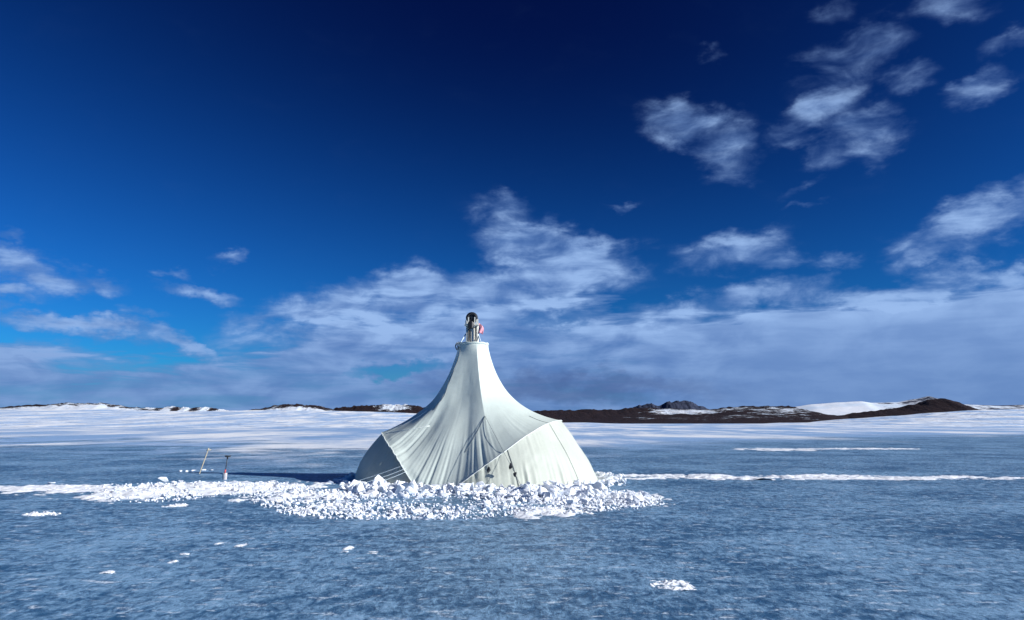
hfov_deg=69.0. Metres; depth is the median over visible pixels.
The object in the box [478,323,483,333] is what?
flag
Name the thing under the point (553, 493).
snow block
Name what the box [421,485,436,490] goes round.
snow block
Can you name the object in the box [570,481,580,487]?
snow block
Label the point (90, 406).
hills
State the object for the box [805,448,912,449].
snow streak
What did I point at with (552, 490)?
snow block
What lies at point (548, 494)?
snow block
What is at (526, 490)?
snow block
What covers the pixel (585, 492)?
snow block
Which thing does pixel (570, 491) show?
snow block
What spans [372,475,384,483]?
snow block
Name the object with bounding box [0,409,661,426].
snow slope
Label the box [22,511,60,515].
snow patch
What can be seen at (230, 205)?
sky
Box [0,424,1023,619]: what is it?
ground
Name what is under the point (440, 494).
snow block
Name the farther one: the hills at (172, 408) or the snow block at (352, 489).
the hills at (172, 408)
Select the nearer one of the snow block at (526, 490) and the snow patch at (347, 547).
the snow patch at (347, 547)
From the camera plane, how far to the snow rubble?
14.68 m
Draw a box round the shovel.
[222,455,230,479]
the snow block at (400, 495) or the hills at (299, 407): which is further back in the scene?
the hills at (299, 407)
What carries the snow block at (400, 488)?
on the ground
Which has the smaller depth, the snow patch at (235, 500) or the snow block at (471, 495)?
the snow patch at (235, 500)
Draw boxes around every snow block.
[348,484,355,492]
[349,480,360,486]
[356,483,363,493]
[365,489,376,495]
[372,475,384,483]
[395,484,404,493]
[397,492,408,497]
[401,482,408,489]
[405,486,416,493]
[409,480,418,490]
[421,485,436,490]
[438,492,446,496]
[462,483,474,488]
[469,492,476,497]
[476,481,484,486]
[484,500,490,505]
[505,491,515,497]
[523,488,529,493]
[537,486,546,496]
[545,492,552,499]
[548,488,560,495]
[551,491,556,497]
[564,487,574,495]
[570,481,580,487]
[576,490,588,495]
[587,485,593,492]
[594,482,605,490]
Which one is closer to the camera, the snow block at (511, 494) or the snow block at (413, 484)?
the snow block at (511, 494)
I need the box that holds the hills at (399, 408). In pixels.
[334,404,424,413]
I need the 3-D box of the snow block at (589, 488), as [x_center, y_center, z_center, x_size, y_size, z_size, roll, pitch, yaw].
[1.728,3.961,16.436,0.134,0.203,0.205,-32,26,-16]
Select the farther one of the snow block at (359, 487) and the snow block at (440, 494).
the snow block at (359, 487)
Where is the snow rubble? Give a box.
[83,471,663,519]
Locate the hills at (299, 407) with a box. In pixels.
[251,403,340,410]
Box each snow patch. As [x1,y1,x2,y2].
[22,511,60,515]
[99,570,115,573]
[161,503,187,506]
[228,498,247,501]
[343,546,354,551]
[649,580,696,589]
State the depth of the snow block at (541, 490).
15.25 m
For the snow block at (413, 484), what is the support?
on the ground
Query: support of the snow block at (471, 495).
on the ground
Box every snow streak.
[0,486,113,490]
[7,485,104,486]
[622,473,904,479]
[733,448,814,450]
[757,475,1023,479]
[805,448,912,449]
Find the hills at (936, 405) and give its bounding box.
[837,398,978,418]
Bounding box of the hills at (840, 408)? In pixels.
[797,396,1023,414]
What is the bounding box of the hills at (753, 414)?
[533,406,852,423]
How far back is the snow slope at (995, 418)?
271.58 m
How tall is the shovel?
0.775 m
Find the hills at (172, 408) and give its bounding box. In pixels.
[136,406,228,410]
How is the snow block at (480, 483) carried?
on the snow bank
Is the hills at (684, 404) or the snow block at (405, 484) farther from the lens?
the hills at (684, 404)
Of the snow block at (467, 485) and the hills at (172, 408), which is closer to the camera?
the snow block at (467, 485)
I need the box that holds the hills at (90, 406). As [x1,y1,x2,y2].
[0,402,154,410]
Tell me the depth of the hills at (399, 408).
1058.10 m
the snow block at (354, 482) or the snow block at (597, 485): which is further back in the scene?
the snow block at (354, 482)
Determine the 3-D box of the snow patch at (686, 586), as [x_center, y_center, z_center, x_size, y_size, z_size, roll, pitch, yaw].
[1.567,2.685,7.298,0.417,0.041,0.446,0,-8,0]
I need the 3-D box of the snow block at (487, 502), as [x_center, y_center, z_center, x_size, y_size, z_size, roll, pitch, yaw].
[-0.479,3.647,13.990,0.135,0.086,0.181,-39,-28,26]
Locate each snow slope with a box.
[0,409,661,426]
[764,409,1023,426]
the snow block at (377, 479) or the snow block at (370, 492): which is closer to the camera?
the snow block at (370, 492)
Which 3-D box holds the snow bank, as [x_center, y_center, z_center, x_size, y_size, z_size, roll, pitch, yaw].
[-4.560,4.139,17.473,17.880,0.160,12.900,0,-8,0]
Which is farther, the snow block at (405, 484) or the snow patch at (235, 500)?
the snow block at (405, 484)
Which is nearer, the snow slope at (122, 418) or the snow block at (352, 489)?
the snow block at (352, 489)
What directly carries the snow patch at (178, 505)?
on the ground
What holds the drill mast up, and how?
on the ground
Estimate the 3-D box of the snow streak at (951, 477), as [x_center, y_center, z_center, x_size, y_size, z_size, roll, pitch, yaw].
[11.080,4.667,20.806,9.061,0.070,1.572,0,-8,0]
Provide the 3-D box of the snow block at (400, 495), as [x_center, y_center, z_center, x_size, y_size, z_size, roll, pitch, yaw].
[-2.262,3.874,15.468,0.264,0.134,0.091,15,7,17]
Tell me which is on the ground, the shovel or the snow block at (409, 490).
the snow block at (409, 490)
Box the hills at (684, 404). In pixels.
[633,400,706,409]
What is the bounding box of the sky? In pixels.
[0,0,1023,410]
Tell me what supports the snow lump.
on the ground
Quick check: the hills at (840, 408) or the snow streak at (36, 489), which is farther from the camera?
the hills at (840, 408)
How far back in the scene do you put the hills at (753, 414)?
456.72 m
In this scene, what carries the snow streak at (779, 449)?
on the ground
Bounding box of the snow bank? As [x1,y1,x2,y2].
[0,474,674,519]
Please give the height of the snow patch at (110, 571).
0.026 m
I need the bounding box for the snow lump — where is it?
[158,477,167,481]
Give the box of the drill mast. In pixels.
[456,312,480,348]
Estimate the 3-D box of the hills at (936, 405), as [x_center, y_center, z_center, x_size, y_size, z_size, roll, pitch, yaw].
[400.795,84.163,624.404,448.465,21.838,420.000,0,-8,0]
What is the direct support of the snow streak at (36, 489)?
on the ground
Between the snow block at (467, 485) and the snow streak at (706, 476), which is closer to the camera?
the snow block at (467, 485)
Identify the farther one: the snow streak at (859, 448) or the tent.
the snow streak at (859, 448)
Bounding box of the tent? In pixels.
[354,341,597,487]
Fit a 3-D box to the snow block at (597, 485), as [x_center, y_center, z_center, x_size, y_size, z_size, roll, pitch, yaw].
[1.937,3.978,16.711,0.160,0.239,0.314,7,-11,-40]
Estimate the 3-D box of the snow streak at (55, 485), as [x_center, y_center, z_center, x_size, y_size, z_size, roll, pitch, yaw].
[-10.765,4.240,17.918,3.166,0.069,0.867,0,-8,0]

